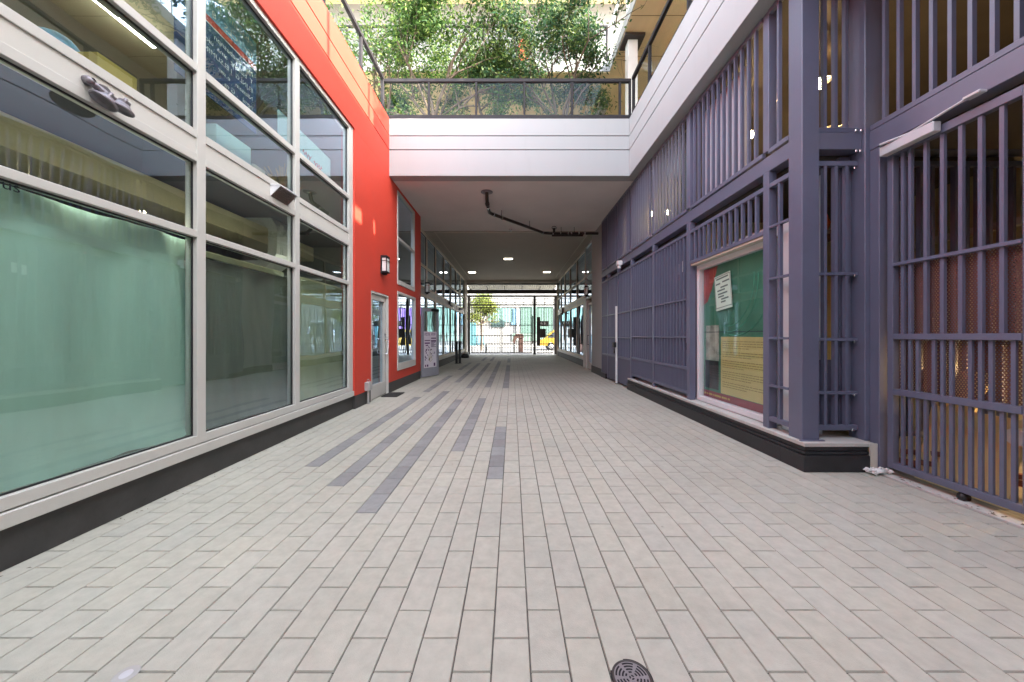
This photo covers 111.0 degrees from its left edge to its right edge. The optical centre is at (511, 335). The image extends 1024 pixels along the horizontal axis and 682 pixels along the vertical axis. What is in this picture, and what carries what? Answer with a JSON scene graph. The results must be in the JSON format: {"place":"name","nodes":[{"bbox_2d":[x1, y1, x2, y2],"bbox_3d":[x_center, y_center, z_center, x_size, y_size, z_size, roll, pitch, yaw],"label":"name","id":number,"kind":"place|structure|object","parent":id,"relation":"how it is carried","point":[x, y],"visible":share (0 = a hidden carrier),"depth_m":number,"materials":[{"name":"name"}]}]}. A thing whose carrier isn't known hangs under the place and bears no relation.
{"place":"outdoors","nodes":[
{"label":"outdoors","id":0,"kind":"place"},
{"bbox_2d":[78,52,136,90],"bbox_3d":[-3.525,-1.996,2.950,0.450,0.529,0.300,0,0,0],"label":"cardboard box","id":1,"kind":"object","parent":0,"point":[110,67],"visible":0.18,"depth_m":2.90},
{"bbox_2d":[206,123,250,164],"bbox_3d":[-3.325,-1.996,4.000,0.350,0.529,0.500,0,0,0],"label":"box","id":2,"kind":"object","parent":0,"point":[221,136],"visible":0.22,"depth_m":3.91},
{"bbox_2d":[251,164,264,173],"bbox_3d":[-3.275,-1.915,4.400,0.250,0.369,0.200,0,0,0],"label":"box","id":3,"kind":"object","parent":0,"point":[258,168],"visible":0.18,"depth_m":4.37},
{"bbox_2d":[263,163,301,188],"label":"dried grass","id":4,"kind":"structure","parent":0,"point":[281,180],"depth_m":4.97,"materials":[{"name":"plant"}]},
{"bbox_2d":[467,346,545,347],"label":"pavement","id":5,"kind":"structure","parent":0,"point":[508,346],"depth_m":40.36,"materials":[{"name":"grey concrete"}]},
{"bbox_2d":[467,351,553,353],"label":"pavement","id":6,"kind":"structure","parent":0,"point":[511,353],"depth_m":25.28,"materials":[{"name":"grey concrete"}]},
{"bbox_2d":[467,348,553,350],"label":"road","id":7,"kind":"structure","parent":0,"point":[511,349],"depth_m":35.45,"materials":[{"name":"grey asphalt"}]},
{"bbox_2d":[467,294,499,350],"bbox_3d":[-2.659,-1.885,32.921,3.743,6.617,6.052,0,0,21],"label":"street tree","id":8,"kind":"object","parent":7,"relation":"on","point":[481,300],"visible":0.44,"depth_m":32.56,"materials":[{"name":"green plant"}]},
{"bbox_2d":[540,330,553,349],"bbox_3d":[4.960,0.410,34.444,4.680,2.020,1.912,0,0,0],"label":"yellow van","id":9,"kind":"object","parent":7,"relation":"on","point":[549,341],"visible":0.28,"depth_m":33.50,"materials":[{"name":"paint"}]},
{"bbox_2d":[0,354,1023,681],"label":"paving","id":10,"kind":"structure","parent":0,"point":[514,518],"depth_m":2.00,"materials":[{"name":"grey stone"}]},
{"bbox_2d":[110,665,140,681],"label":"ground light","id":11,"kind":"object","parent":10,"relation":"on","point":[127,674],"visible":1,"depth_m":1.35,"materials":[{"name":"white glass"}]},
{"bbox_2d":[0,0,420,571],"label":"red shop building","id":12,"kind":"structure","parent":10,"relation":"on","point":[161,161],"depth_m":3.90,"materials":[{"name":"paint"}]},
{"bbox_2d":[2,182,19,192],"bbox_3d":[-2.838,-0.838,1.948,0.001,0.038,0.166,0,0,0],"label":"window lettering","id":13,"kind":"object","parent":12,"relation":"attached to","point":[9,188],"depth_m":1.99},
{"bbox_2d":[39,27,79,51],"bbox_3d":[-3.900,-2.420,3.000,0.315,0.320,0.315,0,0,0],"label":"blue ball","id":14,"kind":"object","parent":12,"relation":"hanging from","point":[63,39],"visible":0.23,"depth_m":2.95,"materials":[{"name":"plastic"}]},
{"bbox_2d":[0,184,185,492],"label":"curtain","id":15,"kind":"object","parent":12,"relation":"hanging from","point":[92,338],"visible":0.98,"depth_m":2.43,"materials":[{"name":"green fabric"}]},
{"bbox_2d":[0,0,205,511],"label":"shop window","id":16,"kind":"structure","parent":12,"relation":"in","point":[26,49],"depth_m":2.72,"materials":[{"name":"paint"}]},
{"bbox_2d":[81,75,134,117],"bbox_3d":[-2.716,-1.612,2.384,0.169,0.184,0.234,0,0,0],"label":"flood light","id":17,"kind":"object","parent":12,"relation":"attached to","point":[103,96],"visible":1,"depth_m":2.35,"materials":[{"name":"metal"}]},
{"bbox_2d":[93,0,155,47],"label":"ceiling light","id":18,"kind":"object","parent":12,"relation":"attached to","point":[134,32],"visible":0.26,"depth_m":3.98,"materials":[{"name":"white plastic"}]},
{"bbox_2d":[174,0,255,133],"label":"banner","id":19,"kind":"object","parent":12,"relation":"hanging from","point":[230,55],"visible":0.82,"depth_m":3.78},
{"bbox_2d":[184,218,286,273],"bbox_3d":[-3.817,-1.290,4.950,1.267,0.780,0.360,0,0,0],"label":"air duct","id":20,"kind":"object","parent":12,"relation":"attached to","point":[277,238],"visible":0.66,"depth_m":4.78,"materials":[{"name":"silver metal"}]},
{"bbox_2d":[206,251,283,276],"bbox_3d":[-2.947,-0.780,3.880,0.025,0.060,1.300,0,0,0],"label":"curtain rail","id":21,"kind":"object","parent":12,"relation":"attached to","point":[217,257],"visible":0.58,"depth_m":3.83,"materials":[{"name":"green metal"}]},
{"bbox_2d":[206,258,286,428],"bbox_3d":[-2.935,0.079,3.900,0.092,1.639,1.400,0,0,0],"label":"curtain","id":22,"kind":"object","parent":21,"relation":"hanging from","point":[246,342],"visible":0.87,"depth_m":3.83,"materials":[{"name":"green fabric"}]},
{"bbox_2d":[206,0,299,440],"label":"shop window","id":23,"kind":"structure","parent":12,"relation":"in","point":[221,164],"depth_m":4.21,"materials":[{"name":"paint"}]},
{"bbox_2d":[270,184,297,205],"bbox_3d":[-2.737,-1.681,4.235,0.125,0.133,0.330,0,0,0],"label":"light","id":24,"kind":"object","parent":12,"relation":"attached to","point":[288,193],"visible":1,"depth_m":4.19,"materials":[{"name":"white metal"}]},
{"bbox_2d":[277,109,329,177],"bbox_3d":[-3.095,-2.780,5.330,0.021,0.440,1.340,0,0,0],"label":"banner","id":25,"kind":"object","parent":12,"relation":"hanging from","point":[312,152],"visible":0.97,"depth_m":5.33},
{"bbox_2d":[300,277,342,399],"bbox_3d":[-2.920,0.039,5.370,0.076,1.718,1.460,0,0,0],"label":"curtain","id":26,"kind":"object","parent":12,"relation":"hanging from","point":[321,344],"visible":0.86,"depth_m":5.38,"materials":[{"name":"green fabric"}]},
{"bbox_2d":[300,61,352,407],"bbox_3d":[-2.845,-1.332,5.403,0.110,4.593,1.545,0,0,0],"label":"shop window","id":27,"kind":"structure","parent":12,"relation":"in","point":[337,134],"depth_m":5.71,"materials":[{"name":"paint"}]},
{"bbox_2d":[322,0,383,107],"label":"glass railing","id":28,"kind":"object","parent":12,"relation":"on","point":[362,41],"visible":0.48,"depth_m":6.75,"materials":[{"name":"metal"}]},
{"bbox_2d":[365,379,371,403],"bbox_3d":[-2.712,1.062,6.660,0.094,0.475,0.160,0,0,0],"label":"outlet box","id":29,"kind":"object","parent":12,"relation":"attached to","point":[368,386],"visible":1,"depth_m":6.63,"materials":[{"name":"metal"}]},
{"bbox_2d":[372,294,388,398],"bbox_3d":[-2.788,0.220,7.395,0.135,2.120,0.890,0,0,0],"label":"door","id":30,"kind":"structure","parent":12,"relation":"in","point":[379,339],"depth_m":7.51,"materials":[{"name":"paint"}]},
{"bbox_2d":[380,255,389,274],"bbox_3d":[-2.690,-1.480,7.460,0.140,0.400,0.200,0,0,0],"label":"wall lamp","id":31,"kind":"object","parent":12,"relation":"attached to","point":[384,264],"visible":1,"depth_m":7.37,"materials":[{"name":"glass"}]},
{"bbox_2d":[397,190,414,291],"bbox_3d":[-2.795,-2.365,9.210,0.100,2.250,1.500,0,0,0],"label":"window","id":32,"kind":"structure","parent":12,"relation":"in","point":[405,214],"depth_m":9.24,"materials":[{"name":"glass"}]},
{"bbox_2d":[397,291,415,370],"bbox_3d":[-2.795,-0.110,9.255,0.100,1.920,1.590,0,0,0],"label":"window","id":33,"kind":"structure","parent":12,"relation":"in","point":[406,304],"depth_m":9.24,"materials":[{"name":"glass"}]},
{"bbox_2d":[381,392,403,396],"bbox_3d":[-2.590,1.289,7.680,0.340,0.018,0.560,0,0,0],"label":"door mat","id":34,"kind":"object","parent":10,"relation":"on","point":[393,394],"depth_m":7.63,"materials":[{"name":"rubber"}]},
{"bbox_2d":[421,307,438,376],"bbox_3d":[-2.554,0.210,11.099,0.112,2.140,0.860,0,0,24],"label":"open door","id":35,"kind":"structure","parent":10,"relation":"on","point":[429,349],"depth_m":11.06,"materials":[{"name":"grey paint"}]},
{"bbox_2d":[421,307,438,376],"bbox_3d":[-2.585,0.210,11.113,0.044,2.140,0.860,0,0,24],"label":"door leaf","id":36,"kind":"structure","parent":35,"relation":"in","point":[425,372],"depth_m":11.00,"materials":[{"name":"grey paint"}]},
{"bbox_2d":[454,341,458,363],"bbox_3d":[-2.550,0.782,16.200,0.200,1.035,0.197,0,0,0],"label":"bollard","id":37,"kind":"object","parent":10,"relation":"on","point":[456,352],"visible":1,"depth_m":16.16,"materials":[{"name":"black metal"}]},
{"bbox_2d":[458,341,460,363],"bbox_3d":[-2.420,0.782,16.350,0.200,1.035,0.197,0,0,0],"label":"bollard","id":38,"kind":"object","parent":10,"relation":"on","point":[459,342],"visible":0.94,"depth_m":16.29,"materials":[{"name":"brown metal"}]},
{"bbox_2d":[461,352,468,357],"bbox_3d":[-2.720,1.129,20.400,0.520,0.340,0.520,0,0,0],"label":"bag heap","id":39,"kind":"object","parent":10,"relation":"on","point":[465,355],"visible":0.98,"depth_m":20.24,"materials":[{"name":"black plastic"}]},
{"bbox_2d":[389,119,632,375],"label":"passage building","id":40,"kind":"structure","parent":10,"relation":"on","point":[562,175],"depth_m":9.80,"materials":[{"name":"paint"}]},
{"bbox_2d":[326,0,425,113],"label":"terrace tree","id":41,"kind":"object","parent":40,"relation":"on","point":[383,51],"visible":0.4,"depth_m":8.65,"materials":[{"name":"green plant"}]},
{"bbox_2d":[386,100,420,114],"bbox_3d":[-2.616,-5.265,8.546,0.975,0.880,0.673,0,0,-36],"label":"shrub","id":42,"kind":"object","parent":40,"relation":"on","point":[408,110],"visible":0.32,"depth_m":8.46,"materials":[{"name":"green plant"}]},
{"bbox_2d":[421,228,427,331],"bbox_3d":[-3.055,-1.309,11.615,0.110,4.498,1.790,0,0,0],"label":"shop window","id":43,"kind":"structure","parent":40,"relation":"in","point":[424,237],"depth_m":12.27,"materials":[{"name":"clear glass"}]},
{"bbox_2d":[425,282,429,293],"bbox_3d":[-2.910,-1.620,12.100,0.140,0.400,0.200,0,0,0],"label":"wall lamp","id":44,"kind":"object","parent":40,"relation":"attached to","point":[427,287],"visible":1,"depth_m":12.01,"materials":[{"name":"glass"}]},
{"bbox_2d":[428,236,435,331],"bbox_3d":[-3.055,-1.309,13.235,0.110,4.498,1.450,0,0,0],"label":"shop window","id":45,"kind":"structure","parent":40,"relation":"in","point":[431,246],"depth_m":13.34,"materials":[{"name":"clear glass"}]},
{"bbox_2d":[436,246,444,357],"bbox_3d":[-3.055,-1.309,14.810,0.110,4.498,1.700,0,0,0],"label":"shop window","id":46,"kind":"structure","parent":40,"relation":"in","point":[440,257],"depth_m":15.02,"materials":[{"name":"clear glass"}]},
{"bbox_2d":[445,257,450,355],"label":"shop window","id":47,"kind":"structure","parent":40,"relation":"in","point":[447,263],"depth_m":16.65,"materials":[{"name":"clear glass"}]},
{"bbox_2d":[438,99,469,114],"bbox_3d":[-1.383,-5.203,8.583,0.779,0.912,0.742,0,0,23],"label":"shrub","id":48,"kind":"object","parent":40,"relation":"on","point":[453,112],"visible":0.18,"depth_m":8.48,"materials":[{"name":"green plant"}]},
{"bbox_2d":[451,264,456,353],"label":"shop window","id":49,"kind":"structure","parent":40,"relation":"in","point":[453,270],"depth_m":18.35,"materials":[{"name":"clear glass"}]},
{"bbox_2d":[355,0,554,114],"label":"terrace tree","id":50,"kind":"object","parent":40,"relation":"on","point":[419,21],"visible":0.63,"depth_m":8.87,"materials":[{"name":"green plant"}]},
{"bbox_2d":[457,271,460,351],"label":"shop window","id":51,"kind":"structure","parent":40,"relation":"in","point":[458,274],"depth_m":20.07,"materials":[{"name":"clear glass"}]},
{"bbox_2d":[461,276,464,350],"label":"shop window","id":52,"kind":"structure","parent":40,"relation":"in","point":[462,279],"depth_m":21.69,"materials":[{"name":"clear glass"}]},
{"bbox_2d":[442,1,546,114],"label":"terrace tree","id":53,"kind":"object","parent":40,"relation":"on","point":[507,68],"visible":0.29,"depth_m":9.36,"materials":[{"name":"green plant"}]},
{"bbox_2d":[481,87,513,114],"bbox_3d":[-0.451,-5.434,8.484,1.064,1.204,0.731,0,0,-34],"label":"shrub","id":54,"kind":"object","parent":40,"relation":"on","point":[496,109],"visible":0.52,"depth_m":8.52,"materials":[{"name":"green plant"}]},
{"bbox_2d":[384,78,630,118],"bbox_3d":[-0.125,-5.340,7.965,5.630,0.919,0.090,0,0,0],"label":"glass railing","id":55,"kind":"object","parent":40,"relation":"on","point":[524,81],"visible":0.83,"depth_m":7.93,"materials":[{"name":"metal"}]},
{"bbox_2d":[468,285,555,289],"bbox_3d":[0.000,-3.238,24.391,6.100,0.724,1.698,0,0,0],"label":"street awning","id":56,"kind":"object","parent":40,"relation":"attached to","point":[513,287],"visible":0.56,"depth_m":24.69,"materials":[{"name":"white metal"}]},
{"bbox_2d":[540,294,547,324],"bbox_3d":[2.314,-1.925,25.012,0.628,2.550,0.035,0,0,0],"label":"gate sign","id":57,"kind":"object","parent":56,"relation":"hanging from","point":[544,316],"visible":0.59,"depth_m":25.00,"materials":[{"name":"metal"}]},
{"bbox_2d":[481,189,597,236],"bbox_3d":[0.726,-3.417,10.553,4.635,0.365,1.214,0,0,-40],"label":"sprinkler pipe","id":58,"kind":"object","parent":40,"relation":"hanging from","point":[487,192],"visible":1,"depth_m":11.01,"materials":[{"name":"metal"}]},
{"bbox_2d":[533,96,558,114],"bbox_3d":[0.792,-5.259,8.699,0.775,0.879,0.893,0,0,-37],"label":"shrub","id":59,"kind":"object","parent":40,"relation":"on","point":[547,111],"visible":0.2,"depth_m":8.49,"materials":[{"name":"green plant"}]},
{"bbox_2d":[458,0,652,114],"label":"terrace tree","id":60,"kind":"object","parent":40,"relation":"on","point":[580,38],"visible":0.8,"depth_m":8.80,"materials":[{"name":"green plant"}]},
{"bbox_2d":[558,278,560,350],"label":"shop window","id":61,"kind":"structure","parent":40,"relation":"in","point":[559,286],"depth_m":22.60,"materials":[{"name":"clear glass"}]},
{"bbox_2d":[561,274,563,351],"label":"shop window","id":62,"kind":"structure","parent":40,"relation":"in","point":[562,278],"depth_m":21.26,"materials":[{"name":"clear glass"}]},
{"bbox_2d":[564,267,569,352],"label":"shop window","id":63,"kind":"structure","parent":40,"relation":"in","point":[567,274],"depth_m":19.34,"materials":[{"name":"clear glass"}]},
{"bbox_2d":[570,260,575,354],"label":"shop window","id":64,"kind":"structure","parent":40,"relation":"in","point":[573,267],"depth_m":17.46,"materials":[{"name":"clear glass"}]},
{"bbox_2d":[576,249,584,356],"bbox_3d":[3.055,-1.309,15.380,0.110,4.498,2.060,0,0,0],"label":"shop window","id":65,"kind":"structure","parent":40,"relation":"in","point":[580,261],"depth_m":15.67,"materials":[{"name":"clear glass"}]},
{"bbox_2d":[584,286,588,296],"bbox_3d":[2.860,-1.690,13.550,0.140,0.400,0.200,0,0,0],"label":"wall lamp","id":66,"kind":"object","parent":40,"relation":"attached to","point":[586,291],"visible":1,"depth_m":13.46,"materials":[{"name":"brown metal"}]},
{"bbox_2d":[585,240,591,299],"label":"window","id":67,"kind":"structure","parent":40,"relation":"in","point":[588,249],"depth_m":13.63,"materials":[{"name":"glass"}]},
{"bbox_2d":[574,100,602,114],"bbox_3d":[1.883,-5.215,8.608,0.785,0.788,0.789,0,0,0],"label":"shrub","id":68,"kind":"object","parent":40,"relation":"on","point":[589,112],"visible":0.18,"depth_m":8.44,"materials":[{"name":"green plant"}]},
{"bbox_2d":[587,302,591,368],"bbox_3d":[2.946,0.015,13.185,0.128,2.530,1.130,0,0,0],"label":"door","id":69,"kind":"structure","parent":40,"relation":"in","point":[589,337],"depth_m":13.45,"materials":[{"name":"paint"}]},
{"bbox_2d":[595,101,608,114],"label":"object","id":70,"kind":"object","parent":40,"relation":"on","point":[603,112],"visible":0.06,"depth_m":11.46,"materials":[{"name":"grey"}]},
{"bbox_2d":[467,295,556,354],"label":"street gate","id":71,"kind":"structure","parent":10,"relation":"on","point":[541,333],"depth_m":23.98,"materials":[{"name":"grey metal"}]},
{"bbox_2d":[612,306,616,382],"bbox_3d":[2.757,0.250,9.420,0.115,2.060,0.160,0,0,0],"label":"drop bolt post","id":72,"kind":"object","parent":10,"relation":"on","point":[614,344],"visible":1,"depth_m":9.40,"materials":[{"name":"white metal"}]},
{"bbox_2d":[611,659,653,681],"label":"floor drain","id":73,"kind":"object","parent":10,"relation":"on","point":[626,670],"visible":1,"depth_m":1.35,"materials":[{"name":"grey metal"}]},
{"bbox_2d":[601,0,1023,517],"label":"grille building","id":74,"kind":"structure","parent":10,"relation":"on","point":[708,176],"depth_m":3.74,"materials":[{"name":"purple metal"}]},
{"bbox_2d":[326,0,686,114],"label":"gallery building","id":75,"kind":"structure","parent":74,"relation":"on","point":[631,40],"depth_m":11.05,"materials":[{"name":"white paint"}]},
{"bbox_2d":[337,25,607,60],"bbox_3d":[-2.530,-8.650,10.460,10.740,1.099,0.070,0,0,0],"label":"glass railing","id":76,"kind":"object","parent":75,"relation":"on","point":[448,27],"visible":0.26,"depth_m":10.43,"materials":[{"name":"metal"}]},
{"bbox_2d":[610,0,628,57],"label":"glass railing","id":77,"kind":"object","parent":75,"relation":"on","point":[611,31],"visible":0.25,"depth_m":10.35,"materials":[{"name":"glass"}]},
{"bbox_2d":[616,260,622,268],"bbox_3d":[2.765,-1.825,9.070,0.130,0.190,0.140,0,0,0],"label":"security camera","id":78,"kind":"object","parent":74,"relation":"attached to","point":[619,263],"visible":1,"depth_m":9.01,"materials":[{"name":"white plastic"}]},
{"bbox_2d":[631,0,692,114],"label":"glass railing","id":79,"kind":"object","parent":74,"relation":"on","point":[648,49],"visible":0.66,"depth_m":6.93,"materials":[{"name":"glass"}]},
{"bbox_2d":[714,271,732,310],"bbox_3d":[2.984,-0.620,4.980,0.004,0.537,0.430,0,0,0],"label":"notice","id":80,"kind":"object","parent":74,"relation":"attached to","point":[723,293],"visible":1,"depth_m":4.97,"materials":[{"name":"white paper"}]},
{"bbox_2d":[704,250,762,413],"bbox_3d":[3.011,-0.045,4.787,0.014,1.970,1.595,0,0,0],"label":"mural print","id":81,"kind":"object","parent":74,"relation":"attached to","point":[733,355],"visible":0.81,"depth_m":4.70,"materials":[{"name":"multicoloured paper"}]},
{"bbox_2d":[697,238,779,424],"bbox_3d":[2.985,-0.042,4.790,0.100,2.115,1.600,0,0,0],"label":"display window","id":82,"kind":"structure","parent":74,"relation":"in","point":[758,416],"depth_m":5.31,"materials":[{"name":"white metal"}]},
{"bbox_2d":[716,175,821,433],"bbox_3d":[3.090,-0.315,4.565,0.260,2.670,1.870,0,0,0],"label":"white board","id":83,"kind":"object","parent":74,"relation":"on","point":[786,320],"visible":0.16,"depth_m":3.80,"materials":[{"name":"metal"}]},
{"bbox_2d":[819,76,830,88],"bbox_3d":[3.950,-3.382,4.500,0.220,0.445,0.220,0,0,0],"label":"pendant bulb","id":84,"kind":"object","parent":74,"relation":"hanging from","point":[828,79],"visible":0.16,"depth_m":4.48,"materials":[{"name":"glass"}]},
{"bbox_2d":[827,230,830,241],"bbox_3d":[3.410,-0.044,4.010,0.420,2.148,0.580,0,0,0],"label":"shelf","id":85,"kind":"object","parent":74,"relation":"on","point":[828,235],"visible":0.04,"depth_m":3.77,"materials":[{"name":"brown wood"}]},
{"bbox_2d":[914,371,987,459],"bbox_3d":[4.150,0.825,3.325,0.500,0.949,0.250,0,0,0],"label":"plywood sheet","id":86,"kind":"object","parent":74,"relation":"on","point":[966,407],"visible":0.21,"depth_m":3.34,"materials":[{"name":"brown wood"}]},
{"bbox_2d":[879,84,1023,513],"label":"steel gate","id":87,"kind":"structure","parent":74,"relation":"attached to","point":[925,133],"depth_m":2.81,"materials":[{"name":"purple metal"}]},
{"bbox_2d":[899,449,1022,486],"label":"scrap wood","id":88,"kind":"object","parent":74,"relation":"on","point":[1020,474],"visible":0.05,"depth_m":3.12,"materials":[{"name":"brown wood"}]},
{"bbox_2d":[915,406,1022,509],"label":"plywood sheet","id":89,"kind":"object","parent":74,"relation":"on","point":[976,450],"visible":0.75,"depth_m":2.88,"materials":[{"name":"brown wood"}]},
{"bbox_2d":[1007,429,1022,445],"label":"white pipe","id":90,"kind":"object","parent":74,"relation":"attached to","point":[1020,436],"visible":0.44,"depth_m":2.54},
{"bbox_2d":[863,467,893,474],"bbox_3d":[3.430,1.268,3.290,0.216,0.059,0.114,0,0,0],"label":"crumpled paper","id":91,"kind":"object","parent":10,"relation":"on","point":[875,471],"visible":1,"depth_m":3.27,"materials":[{"name":"white paper"}]},
{"bbox_2d":[878,472,1023,529],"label":"concrete strip","id":92,"kind":"object","parent":10,"relation":"on","point":[1010,519],"visible":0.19,"depth_m":2.73,"materials":[{"name":"grey concrete"}]},
{"bbox_2d":[467,285,556,345],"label":"street building","id":93,"kind":"structure","parent":0,"point":[521,300],"depth_m":45.00,"materials":[{"name":"white paint"}]},
{"bbox_2d":[492,320,503,326],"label":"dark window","id":94,"kind":"structure","parent":93,"relation":"in","point":[496,320],"depth_m":44.84,"materials":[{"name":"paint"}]},
{"bbox_2d":[514,334,523,351],"bbox_3d":[0.480,0.580,27.725,0.880,1.440,0.450,0,0,0],"label":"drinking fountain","id":95,"kind":"object","parent":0,"point":[520,341],"visible":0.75,"depth_m":27.50,"materials":[{"name":"metal"}]},
{"bbox_2d":[827,214,830,229],"bbox_3d":[3.420,-1.255,3.950,0.240,0.270,0.234,0,0,0],"label":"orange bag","id":96,"kind":"object","parent":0,"point":[828,222],"visible":0.08,"depth_m":3.85,"materials":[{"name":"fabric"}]}
]}

